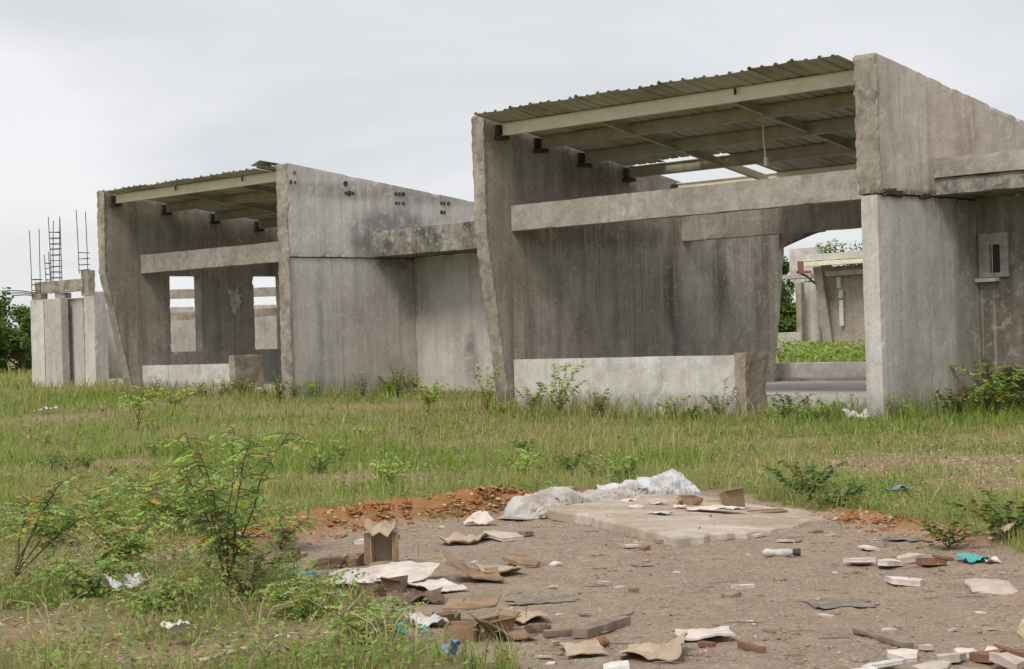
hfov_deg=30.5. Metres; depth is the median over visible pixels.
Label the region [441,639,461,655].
plastic scrap
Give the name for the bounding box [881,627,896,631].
stone
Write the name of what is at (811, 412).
weed
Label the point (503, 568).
cardboard piece
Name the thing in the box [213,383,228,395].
weed
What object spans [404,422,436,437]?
weed
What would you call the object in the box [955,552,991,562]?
plastic wrapper
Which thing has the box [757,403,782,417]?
weed
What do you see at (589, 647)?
flat carton
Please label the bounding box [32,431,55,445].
weed
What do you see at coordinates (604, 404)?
weed
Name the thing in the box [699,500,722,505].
cardboard box
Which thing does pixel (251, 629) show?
dry stalk
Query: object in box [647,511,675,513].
paper scrap
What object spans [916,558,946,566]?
brick crumb
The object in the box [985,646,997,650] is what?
rubble piece
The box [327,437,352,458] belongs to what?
weed
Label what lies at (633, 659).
stone
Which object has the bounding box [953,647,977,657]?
rubble piece
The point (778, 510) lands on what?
cardboard box
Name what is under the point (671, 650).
flat carton
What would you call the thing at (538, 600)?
cardboard piece
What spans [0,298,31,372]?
tree
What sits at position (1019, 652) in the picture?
rubble piece
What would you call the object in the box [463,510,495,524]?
torn board
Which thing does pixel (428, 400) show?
shrub
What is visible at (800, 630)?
twig
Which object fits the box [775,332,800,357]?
concrete kerb
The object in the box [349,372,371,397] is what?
shrub
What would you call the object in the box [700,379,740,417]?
shrub
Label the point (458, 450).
weed
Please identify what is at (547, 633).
plank
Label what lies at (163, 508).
shrub
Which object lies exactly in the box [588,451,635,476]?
weed
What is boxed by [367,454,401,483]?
weed
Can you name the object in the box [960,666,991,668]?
rubble piece
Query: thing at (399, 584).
cardboard box
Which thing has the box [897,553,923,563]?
stone
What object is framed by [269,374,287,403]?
shrub
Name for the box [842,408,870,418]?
plastic scrap
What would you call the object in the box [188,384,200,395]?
weed
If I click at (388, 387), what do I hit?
weed
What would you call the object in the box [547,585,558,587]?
stone
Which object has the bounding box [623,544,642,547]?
stone
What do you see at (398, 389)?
shrub
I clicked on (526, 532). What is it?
stone
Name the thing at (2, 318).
tree
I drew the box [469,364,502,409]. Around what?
shrub
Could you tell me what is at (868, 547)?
scrap
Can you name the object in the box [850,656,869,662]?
stone
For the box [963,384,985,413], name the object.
weed
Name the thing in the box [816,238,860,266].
tree
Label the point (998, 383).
shrub
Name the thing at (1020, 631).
foam block
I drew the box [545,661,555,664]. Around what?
scrap
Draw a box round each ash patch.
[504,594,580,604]
[626,562,653,566]
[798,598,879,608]
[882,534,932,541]
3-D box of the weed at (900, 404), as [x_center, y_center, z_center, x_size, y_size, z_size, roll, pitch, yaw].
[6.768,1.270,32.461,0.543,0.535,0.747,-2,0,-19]
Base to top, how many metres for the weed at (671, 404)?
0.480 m
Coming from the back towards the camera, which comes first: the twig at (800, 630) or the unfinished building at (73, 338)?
the unfinished building at (73, 338)
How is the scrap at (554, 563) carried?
on the ground at (654, 624)
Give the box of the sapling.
[117,385,164,430]
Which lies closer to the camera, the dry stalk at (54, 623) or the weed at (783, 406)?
the dry stalk at (54, 623)
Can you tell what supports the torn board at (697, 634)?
on the ground at (654, 624)
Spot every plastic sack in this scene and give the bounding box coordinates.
[497,486,643,519]
[596,469,701,494]
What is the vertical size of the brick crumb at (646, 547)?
0.037 m
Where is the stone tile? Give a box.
[964,578,1018,593]
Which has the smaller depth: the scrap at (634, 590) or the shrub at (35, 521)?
the scrap at (634, 590)
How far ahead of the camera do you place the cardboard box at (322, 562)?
13.72 m
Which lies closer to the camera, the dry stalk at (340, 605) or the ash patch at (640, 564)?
the dry stalk at (340, 605)
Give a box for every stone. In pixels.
[504,588,521,593]
[516,530,533,535]
[534,655,553,657]
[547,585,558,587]
[578,611,589,615]
[597,580,609,584]
[615,611,634,615]
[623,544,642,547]
[628,658,639,661]
[654,538,663,543]
[693,652,702,656]
[716,538,734,540]
[721,591,740,597]
[750,533,766,537]
[817,613,834,617]
[844,570,862,573]
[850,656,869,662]
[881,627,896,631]
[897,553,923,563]
[946,628,957,631]
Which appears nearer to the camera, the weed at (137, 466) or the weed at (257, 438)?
the weed at (137, 466)
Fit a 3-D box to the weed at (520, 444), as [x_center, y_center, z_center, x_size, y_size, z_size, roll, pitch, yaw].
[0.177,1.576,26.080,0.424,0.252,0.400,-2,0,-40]
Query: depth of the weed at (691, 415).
34.97 m
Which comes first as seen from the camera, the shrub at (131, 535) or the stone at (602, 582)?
the stone at (602, 582)
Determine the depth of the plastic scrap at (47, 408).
44.65 m
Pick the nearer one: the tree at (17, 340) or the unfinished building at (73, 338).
the unfinished building at (73, 338)
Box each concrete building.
[97,160,495,398]
[471,52,1023,419]
[782,247,864,350]
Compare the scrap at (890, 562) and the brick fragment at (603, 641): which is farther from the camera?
the scrap at (890, 562)
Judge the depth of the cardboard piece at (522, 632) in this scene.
10.19 m
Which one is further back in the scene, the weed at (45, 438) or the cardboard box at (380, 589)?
the weed at (45, 438)
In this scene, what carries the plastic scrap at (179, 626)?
on the ground at (654, 624)
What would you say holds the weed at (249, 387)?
on the ground at (654, 624)
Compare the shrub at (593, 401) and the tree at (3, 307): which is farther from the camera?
the tree at (3, 307)
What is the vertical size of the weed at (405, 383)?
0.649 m
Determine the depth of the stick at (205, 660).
9.64 m
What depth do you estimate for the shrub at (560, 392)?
37.91 m
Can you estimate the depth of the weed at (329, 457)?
24.96 m
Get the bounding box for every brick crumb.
[639,545,650,550]
[763,629,775,632]
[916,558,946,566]
[932,555,954,559]
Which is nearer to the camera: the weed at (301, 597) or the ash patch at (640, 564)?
the weed at (301, 597)
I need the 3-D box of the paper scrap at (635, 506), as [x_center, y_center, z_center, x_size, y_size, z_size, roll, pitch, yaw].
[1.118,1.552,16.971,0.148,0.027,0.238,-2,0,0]
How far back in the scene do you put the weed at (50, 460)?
26.14 m
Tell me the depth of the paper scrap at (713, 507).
16.55 m
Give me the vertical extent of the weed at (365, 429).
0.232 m
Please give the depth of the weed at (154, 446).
29.22 m
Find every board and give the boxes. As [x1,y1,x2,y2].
[329,564,382,584]
[370,561,441,582]
[408,578,467,591]
[436,532,487,543]
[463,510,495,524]
[483,530,523,541]
[504,608,552,622]
[674,626,735,640]
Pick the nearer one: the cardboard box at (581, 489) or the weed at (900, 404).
the cardboard box at (581, 489)
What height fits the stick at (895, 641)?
0.031 m
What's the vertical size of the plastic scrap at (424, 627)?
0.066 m
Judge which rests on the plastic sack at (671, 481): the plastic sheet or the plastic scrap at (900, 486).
the plastic sheet
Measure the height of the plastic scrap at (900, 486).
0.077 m
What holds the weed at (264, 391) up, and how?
on the ground at (654, 624)
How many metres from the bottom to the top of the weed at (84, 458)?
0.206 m
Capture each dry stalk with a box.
[8,582,86,629]
[227,586,297,641]
[304,590,364,632]
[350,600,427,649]
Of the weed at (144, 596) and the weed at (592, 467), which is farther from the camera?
the weed at (592, 467)
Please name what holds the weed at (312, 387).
on the ground at (654, 624)
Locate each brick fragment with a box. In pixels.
[596,636,608,646]
[698,641,715,647]
[737,641,765,652]
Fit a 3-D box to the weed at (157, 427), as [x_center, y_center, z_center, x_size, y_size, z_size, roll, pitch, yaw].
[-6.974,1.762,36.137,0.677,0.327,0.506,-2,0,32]
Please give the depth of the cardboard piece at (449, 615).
11.01 m
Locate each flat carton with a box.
[558,638,607,656]
[618,631,687,660]
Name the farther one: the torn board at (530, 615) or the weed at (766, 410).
the weed at (766, 410)
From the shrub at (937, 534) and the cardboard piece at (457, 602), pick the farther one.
the shrub at (937, 534)
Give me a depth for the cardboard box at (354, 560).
13.78 m
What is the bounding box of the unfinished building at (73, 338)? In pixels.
[7,210,276,386]
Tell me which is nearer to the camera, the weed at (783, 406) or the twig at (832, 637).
the twig at (832, 637)
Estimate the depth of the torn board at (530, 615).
10.82 m
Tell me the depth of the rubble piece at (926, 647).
9.46 m
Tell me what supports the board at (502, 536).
on the ground at (654, 624)
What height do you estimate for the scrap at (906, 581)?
0.051 m
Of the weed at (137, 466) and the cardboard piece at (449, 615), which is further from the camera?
the weed at (137, 466)
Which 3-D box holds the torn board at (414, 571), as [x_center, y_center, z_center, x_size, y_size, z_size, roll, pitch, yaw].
[-0.703,1.602,12.688,0.401,0.083,0.560,-2,0,11]
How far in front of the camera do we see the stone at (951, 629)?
10.04 m
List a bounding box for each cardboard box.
[312,555,344,569]
[340,552,363,566]
[354,583,386,597]
[364,518,398,565]
[376,575,407,592]
[444,621,478,643]
[473,609,520,639]
[567,485,596,492]
[676,495,702,504]
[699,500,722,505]
[719,487,745,506]
[747,508,787,512]
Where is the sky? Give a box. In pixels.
[0,0,1023,355]
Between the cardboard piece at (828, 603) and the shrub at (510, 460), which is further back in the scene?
the shrub at (510, 460)
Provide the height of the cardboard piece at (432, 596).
0.073 m
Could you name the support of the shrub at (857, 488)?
on the ground at (654, 624)
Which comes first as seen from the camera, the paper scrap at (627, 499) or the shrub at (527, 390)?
the paper scrap at (627, 499)
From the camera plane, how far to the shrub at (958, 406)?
32.98 m
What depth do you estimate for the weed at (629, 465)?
21.05 m
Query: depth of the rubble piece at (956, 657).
9.02 m
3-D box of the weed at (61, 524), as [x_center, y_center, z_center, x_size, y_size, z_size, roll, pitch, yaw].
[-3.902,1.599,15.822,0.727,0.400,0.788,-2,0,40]
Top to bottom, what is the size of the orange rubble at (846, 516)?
0.267 m
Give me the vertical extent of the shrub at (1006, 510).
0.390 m
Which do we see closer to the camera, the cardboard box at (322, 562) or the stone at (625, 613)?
the stone at (625, 613)
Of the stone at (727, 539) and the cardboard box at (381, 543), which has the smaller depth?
the cardboard box at (381, 543)
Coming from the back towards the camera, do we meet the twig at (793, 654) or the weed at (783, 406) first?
the weed at (783, 406)
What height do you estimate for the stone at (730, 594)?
0.035 m
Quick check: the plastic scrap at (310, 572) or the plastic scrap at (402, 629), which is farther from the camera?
the plastic scrap at (310, 572)
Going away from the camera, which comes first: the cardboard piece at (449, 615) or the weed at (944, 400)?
the cardboard piece at (449, 615)
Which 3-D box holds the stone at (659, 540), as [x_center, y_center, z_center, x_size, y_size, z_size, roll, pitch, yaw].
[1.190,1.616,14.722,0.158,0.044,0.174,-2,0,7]
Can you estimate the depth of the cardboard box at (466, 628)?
10.15 m
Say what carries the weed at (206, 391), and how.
on the ground at (654, 624)
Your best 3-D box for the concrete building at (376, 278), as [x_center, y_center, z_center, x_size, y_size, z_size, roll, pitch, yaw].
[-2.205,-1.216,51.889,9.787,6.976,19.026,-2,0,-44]
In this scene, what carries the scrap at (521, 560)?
on the ground at (654, 624)
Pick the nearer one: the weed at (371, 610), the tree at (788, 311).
the weed at (371, 610)
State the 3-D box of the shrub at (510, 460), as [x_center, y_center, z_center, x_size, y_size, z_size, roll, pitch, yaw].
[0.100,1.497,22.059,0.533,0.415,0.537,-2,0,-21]
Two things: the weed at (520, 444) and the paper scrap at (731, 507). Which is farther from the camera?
the weed at (520, 444)
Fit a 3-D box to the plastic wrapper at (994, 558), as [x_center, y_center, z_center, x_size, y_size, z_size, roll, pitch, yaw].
[3.280,1.540,12.851,0.102,0.034,0.169,-2,0,-6]
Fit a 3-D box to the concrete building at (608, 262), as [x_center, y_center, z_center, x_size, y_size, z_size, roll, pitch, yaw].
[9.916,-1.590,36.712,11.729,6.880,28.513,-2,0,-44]
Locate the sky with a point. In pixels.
(96, 95)
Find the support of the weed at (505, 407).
on the ground at (654, 624)
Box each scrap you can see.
[39,406,59,409]
[100,572,154,588]
[103,467,117,475]
[160,619,196,632]
[293,571,317,585]
[354,538,363,544]
[396,621,408,634]
[418,624,428,634]
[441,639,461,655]
[502,553,539,566]
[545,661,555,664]
[549,561,561,565]
[621,498,637,501]
[627,504,643,507]
[628,588,638,592]
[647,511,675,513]
[648,501,668,503]
[673,504,685,507]
[684,504,728,509]
[719,506,744,509]
[731,584,754,588]
[773,577,786,581]
[777,539,794,542]
[808,529,822,533]
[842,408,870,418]
[843,557,875,564]
[858,545,879,550]
[876,558,902,566]
[883,485,911,491]
[884,576,924,585]
[994,516,1016,531]
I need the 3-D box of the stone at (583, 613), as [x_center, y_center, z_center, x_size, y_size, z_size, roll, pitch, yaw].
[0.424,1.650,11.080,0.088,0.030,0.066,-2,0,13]
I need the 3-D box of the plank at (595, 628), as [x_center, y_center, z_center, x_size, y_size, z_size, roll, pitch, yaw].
[0.499,1.620,10.409,0.101,0.051,0.520,-2,0,30]
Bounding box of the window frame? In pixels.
[978,232,1009,277]
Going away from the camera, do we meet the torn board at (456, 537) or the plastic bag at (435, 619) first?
the plastic bag at (435, 619)
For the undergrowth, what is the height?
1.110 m
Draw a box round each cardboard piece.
[278,549,300,562]
[391,587,443,604]
[434,611,460,622]
[442,550,503,580]
[442,594,500,610]
[467,560,526,573]
[471,615,537,639]
[524,623,551,632]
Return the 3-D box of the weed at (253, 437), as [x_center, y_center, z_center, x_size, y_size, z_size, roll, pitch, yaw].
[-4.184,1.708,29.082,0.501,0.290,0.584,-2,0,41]
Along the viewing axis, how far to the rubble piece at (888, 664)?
8.92 m
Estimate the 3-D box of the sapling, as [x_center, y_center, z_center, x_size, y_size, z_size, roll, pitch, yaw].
[-7.394,1.468,37.464,0.848,0.920,1.142,-2,0,12]
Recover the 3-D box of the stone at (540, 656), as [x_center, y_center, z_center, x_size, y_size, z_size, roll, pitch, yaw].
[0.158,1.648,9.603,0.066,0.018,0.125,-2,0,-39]
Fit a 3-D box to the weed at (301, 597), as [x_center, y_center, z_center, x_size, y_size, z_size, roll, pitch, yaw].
[-1.225,1.560,11.191,0.606,0.289,0.857,-2,0,0]
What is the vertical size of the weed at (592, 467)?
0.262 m
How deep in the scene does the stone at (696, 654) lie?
9.54 m
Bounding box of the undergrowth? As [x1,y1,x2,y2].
[777,339,865,361]
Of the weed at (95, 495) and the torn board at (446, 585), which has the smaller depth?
the torn board at (446, 585)
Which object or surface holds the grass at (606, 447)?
on the ground at (654, 624)
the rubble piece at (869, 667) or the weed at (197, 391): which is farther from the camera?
the weed at (197, 391)
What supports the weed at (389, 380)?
on the ground at (654, 624)
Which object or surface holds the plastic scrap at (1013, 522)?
on the ground at (654, 624)
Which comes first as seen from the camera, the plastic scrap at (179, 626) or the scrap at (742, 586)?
the plastic scrap at (179, 626)
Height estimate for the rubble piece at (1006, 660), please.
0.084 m
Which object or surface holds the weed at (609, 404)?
on the ground at (654, 624)
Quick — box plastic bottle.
[762,548,800,556]
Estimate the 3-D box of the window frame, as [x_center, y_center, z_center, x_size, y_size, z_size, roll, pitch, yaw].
[8.856,-1.458,34.417,0.120,0.810,0.610,-2,0,-44]
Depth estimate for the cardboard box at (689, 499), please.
17.31 m
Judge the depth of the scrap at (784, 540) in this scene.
14.52 m
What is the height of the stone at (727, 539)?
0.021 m
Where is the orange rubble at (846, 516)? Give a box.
[189,485,1007,547]
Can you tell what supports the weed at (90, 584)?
on the ground at (654, 624)
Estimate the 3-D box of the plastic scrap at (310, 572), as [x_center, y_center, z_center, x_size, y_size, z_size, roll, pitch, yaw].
[-1.377,1.614,12.489,0.151,0.109,0.275,-2,0,0]
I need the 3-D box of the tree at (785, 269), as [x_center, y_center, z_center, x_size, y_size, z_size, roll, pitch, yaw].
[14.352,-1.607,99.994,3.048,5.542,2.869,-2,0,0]
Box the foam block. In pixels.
[1017,619,1023,638]
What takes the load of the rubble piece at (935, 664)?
on the ground at (654, 624)
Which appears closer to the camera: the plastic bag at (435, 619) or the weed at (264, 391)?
the plastic bag at (435, 619)
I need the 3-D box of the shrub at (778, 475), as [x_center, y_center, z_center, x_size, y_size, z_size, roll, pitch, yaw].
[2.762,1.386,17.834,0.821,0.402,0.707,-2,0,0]
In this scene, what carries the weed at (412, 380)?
on the ground at (654, 624)
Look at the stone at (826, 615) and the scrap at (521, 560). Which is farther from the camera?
the scrap at (521, 560)
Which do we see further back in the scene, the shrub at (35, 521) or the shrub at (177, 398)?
the shrub at (177, 398)
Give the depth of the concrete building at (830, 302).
83.31 m
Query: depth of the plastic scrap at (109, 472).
23.31 m
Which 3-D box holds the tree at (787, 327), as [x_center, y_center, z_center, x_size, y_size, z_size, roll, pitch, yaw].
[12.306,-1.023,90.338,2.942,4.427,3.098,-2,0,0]
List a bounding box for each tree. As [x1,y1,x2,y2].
[0,287,15,372]
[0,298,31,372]
[0,304,31,370]
[0,313,7,335]
[778,279,796,332]
[779,296,796,331]
[781,256,795,294]
[804,252,832,341]
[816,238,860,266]
[843,241,862,264]
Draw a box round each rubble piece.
[853,666,877,668]
[861,659,906,668]
[887,648,917,661]
[911,660,951,668]
[918,644,932,650]
[936,652,965,662]
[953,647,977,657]
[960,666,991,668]
[969,649,1002,662]
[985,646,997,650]
[989,652,1023,668]
[994,643,1023,657]
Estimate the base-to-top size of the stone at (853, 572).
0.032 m
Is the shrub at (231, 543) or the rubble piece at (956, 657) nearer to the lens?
the rubble piece at (956, 657)
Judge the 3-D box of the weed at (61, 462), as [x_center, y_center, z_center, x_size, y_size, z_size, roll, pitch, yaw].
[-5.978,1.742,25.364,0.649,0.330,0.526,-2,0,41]
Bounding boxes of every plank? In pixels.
[543,628,571,637]
[572,616,630,638]
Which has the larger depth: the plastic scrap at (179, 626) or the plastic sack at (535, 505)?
the plastic sack at (535, 505)
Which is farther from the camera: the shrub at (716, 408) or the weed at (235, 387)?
the weed at (235, 387)
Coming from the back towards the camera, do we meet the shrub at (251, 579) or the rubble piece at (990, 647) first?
the shrub at (251, 579)
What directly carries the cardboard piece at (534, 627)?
on the ground at (654, 624)
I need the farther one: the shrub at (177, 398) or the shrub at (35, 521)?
the shrub at (177, 398)
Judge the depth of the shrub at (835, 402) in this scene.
34.35 m
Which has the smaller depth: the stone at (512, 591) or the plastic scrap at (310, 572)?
the stone at (512, 591)
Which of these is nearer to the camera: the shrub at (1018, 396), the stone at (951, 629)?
the stone at (951, 629)
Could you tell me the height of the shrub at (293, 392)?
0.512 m
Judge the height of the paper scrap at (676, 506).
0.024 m
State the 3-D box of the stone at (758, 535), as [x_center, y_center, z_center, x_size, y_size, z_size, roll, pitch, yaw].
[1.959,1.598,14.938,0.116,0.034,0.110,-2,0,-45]
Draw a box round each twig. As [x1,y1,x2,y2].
[577,585,608,586]
[583,567,612,569]
[609,642,634,643]
[654,661,682,662]
[725,621,757,622]
[784,654,804,655]
[787,630,814,631]
[817,637,850,638]
[956,595,985,596]
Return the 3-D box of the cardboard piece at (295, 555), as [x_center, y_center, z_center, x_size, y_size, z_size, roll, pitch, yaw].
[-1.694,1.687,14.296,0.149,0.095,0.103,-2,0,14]
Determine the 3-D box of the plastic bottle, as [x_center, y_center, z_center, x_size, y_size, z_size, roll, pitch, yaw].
[1.957,1.588,13.651,0.277,0.071,0.068,-2,0,-1]
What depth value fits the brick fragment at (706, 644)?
9.76 m
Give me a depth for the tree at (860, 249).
149.37 m
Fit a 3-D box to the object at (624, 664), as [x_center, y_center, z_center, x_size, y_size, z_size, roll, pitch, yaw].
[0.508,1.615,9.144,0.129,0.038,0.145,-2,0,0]
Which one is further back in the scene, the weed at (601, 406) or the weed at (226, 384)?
the weed at (226, 384)
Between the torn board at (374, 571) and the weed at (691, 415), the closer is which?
the torn board at (374, 571)
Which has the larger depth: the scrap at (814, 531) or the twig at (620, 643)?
the scrap at (814, 531)
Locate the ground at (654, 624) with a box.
[0,342,1023,668]
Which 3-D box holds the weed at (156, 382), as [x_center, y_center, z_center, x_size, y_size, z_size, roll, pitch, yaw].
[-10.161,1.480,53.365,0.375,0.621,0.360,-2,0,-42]
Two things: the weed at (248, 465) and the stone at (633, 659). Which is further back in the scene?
the weed at (248, 465)
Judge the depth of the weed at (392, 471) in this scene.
21.79 m
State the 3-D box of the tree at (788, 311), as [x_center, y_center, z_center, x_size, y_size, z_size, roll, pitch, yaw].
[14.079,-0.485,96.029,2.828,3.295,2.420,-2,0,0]
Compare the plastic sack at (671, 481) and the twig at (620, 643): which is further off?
the plastic sack at (671, 481)
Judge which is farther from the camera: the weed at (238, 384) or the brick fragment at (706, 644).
the weed at (238, 384)
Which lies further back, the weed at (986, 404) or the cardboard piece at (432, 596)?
the weed at (986, 404)
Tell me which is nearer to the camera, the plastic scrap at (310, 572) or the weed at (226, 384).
the plastic scrap at (310, 572)
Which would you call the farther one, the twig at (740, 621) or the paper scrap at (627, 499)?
the paper scrap at (627, 499)
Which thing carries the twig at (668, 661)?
on the ground at (654, 624)
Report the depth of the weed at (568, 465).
22.35 m
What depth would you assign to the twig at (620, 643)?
9.92 m
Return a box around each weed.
[0,498,96,543]
[23,554,133,596]
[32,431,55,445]
[34,456,67,470]
[47,451,94,472]
[61,480,158,512]
[71,454,95,466]
[105,577,214,616]
[111,464,132,475]
[127,460,178,473]
[133,417,163,432]
[141,439,168,451]
[149,376,161,390]
[163,476,235,501]
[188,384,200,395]
[193,381,214,395]
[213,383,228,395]
[217,375,232,392]
[222,373,233,393]
[228,435,261,446]
[230,383,253,393]
[231,375,242,394]
[241,377,257,394]
[241,462,266,477]
[243,433,269,446]
[248,504,322,548]
[256,569,355,617]
[257,383,270,397]
[301,452,337,465]
[304,455,336,472]
[305,595,424,645]
[307,381,319,395]
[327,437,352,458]
[351,427,380,437]
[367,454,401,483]
[370,460,413,483]
[375,372,405,390]
[378,457,403,474]
[385,380,401,389]
[396,369,417,387]
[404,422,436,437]
[406,369,420,391]
[438,443,467,452]
[492,397,518,412]
[508,439,542,454]
[549,448,598,474]
[570,459,620,479]
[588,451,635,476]
[589,388,609,415]
[592,391,612,414]
[605,400,626,413]
[608,455,645,476]
[657,395,690,416]
[681,405,709,418]
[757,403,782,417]
[758,404,791,417]
[771,393,801,419]
[792,401,831,419]
[887,394,919,417]
[929,387,951,414]
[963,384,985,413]
[981,387,996,416]
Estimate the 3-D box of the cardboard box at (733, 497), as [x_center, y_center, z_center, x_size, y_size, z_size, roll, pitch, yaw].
[2.007,1.473,16.991,0.235,0.184,0.192,-2,0,-17]
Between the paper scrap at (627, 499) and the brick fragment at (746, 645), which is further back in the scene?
the paper scrap at (627, 499)
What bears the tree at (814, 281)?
on the ground at (654, 624)
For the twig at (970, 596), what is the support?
on the ground at (654, 624)
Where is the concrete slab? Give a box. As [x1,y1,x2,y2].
[547,494,827,547]
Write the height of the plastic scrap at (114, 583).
0.110 m
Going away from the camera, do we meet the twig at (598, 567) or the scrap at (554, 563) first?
the twig at (598, 567)
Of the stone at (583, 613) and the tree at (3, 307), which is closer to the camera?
the stone at (583, 613)
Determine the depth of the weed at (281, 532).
15.19 m
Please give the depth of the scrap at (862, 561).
12.98 m
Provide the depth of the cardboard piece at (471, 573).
12.81 m
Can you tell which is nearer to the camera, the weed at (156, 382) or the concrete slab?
the concrete slab
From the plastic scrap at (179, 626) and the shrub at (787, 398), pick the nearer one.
the plastic scrap at (179, 626)
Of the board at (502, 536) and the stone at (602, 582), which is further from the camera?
the board at (502, 536)
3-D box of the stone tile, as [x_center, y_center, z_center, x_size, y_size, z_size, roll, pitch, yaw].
[2.974,1.564,11.657,0.297,0.042,0.570,-2,0,9]
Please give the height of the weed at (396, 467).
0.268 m
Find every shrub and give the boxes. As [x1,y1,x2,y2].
[0,470,121,584]
[69,486,177,570]
[92,463,214,532]
[152,388,195,405]
[153,424,318,596]
[201,542,296,601]
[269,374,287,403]
[283,380,306,396]
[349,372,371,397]
[389,365,406,396]
[414,380,448,408]
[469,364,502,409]
[494,444,546,475]
[510,385,543,410]
[536,360,586,415]
[582,390,607,412]
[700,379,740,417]
[759,459,847,498]
[770,392,814,413]
[797,479,868,506]
[815,394,853,416]
[908,513,990,547]
[931,385,974,414]
[945,488,1023,538]
[950,358,1023,415]
[994,363,1023,407]
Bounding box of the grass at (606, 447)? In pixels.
[0,341,1023,668]
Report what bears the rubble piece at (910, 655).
on the ground at (654, 624)
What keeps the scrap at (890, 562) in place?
on the ground at (654, 624)
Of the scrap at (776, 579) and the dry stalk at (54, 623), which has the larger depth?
the scrap at (776, 579)
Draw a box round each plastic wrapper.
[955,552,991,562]
[983,556,1001,562]
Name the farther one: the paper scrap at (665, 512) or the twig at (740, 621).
the paper scrap at (665, 512)
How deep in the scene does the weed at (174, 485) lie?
19.72 m
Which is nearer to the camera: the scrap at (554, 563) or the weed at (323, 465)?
the scrap at (554, 563)
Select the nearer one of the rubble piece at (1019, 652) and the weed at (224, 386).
the rubble piece at (1019, 652)
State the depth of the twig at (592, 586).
12.21 m
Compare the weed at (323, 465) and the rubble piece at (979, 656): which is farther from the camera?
the weed at (323, 465)
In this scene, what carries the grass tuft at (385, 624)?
on the ground at (654, 624)
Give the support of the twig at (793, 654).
on the ground at (654, 624)
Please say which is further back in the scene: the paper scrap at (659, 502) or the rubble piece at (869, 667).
the paper scrap at (659, 502)
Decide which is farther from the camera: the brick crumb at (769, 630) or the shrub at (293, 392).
the shrub at (293, 392)
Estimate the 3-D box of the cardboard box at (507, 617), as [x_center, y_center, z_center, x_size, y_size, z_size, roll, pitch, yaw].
[-0.095,1.598,10.350,0.268,0.143,0.237,-2,0,-29]
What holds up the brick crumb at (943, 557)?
on the ground at (654, 624)
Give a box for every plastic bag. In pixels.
[405,612,448,627]
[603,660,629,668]
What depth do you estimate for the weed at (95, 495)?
18.96 m
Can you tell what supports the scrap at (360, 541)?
on the ground at (654, 624)
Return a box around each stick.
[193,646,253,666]
[852,628,913,648]

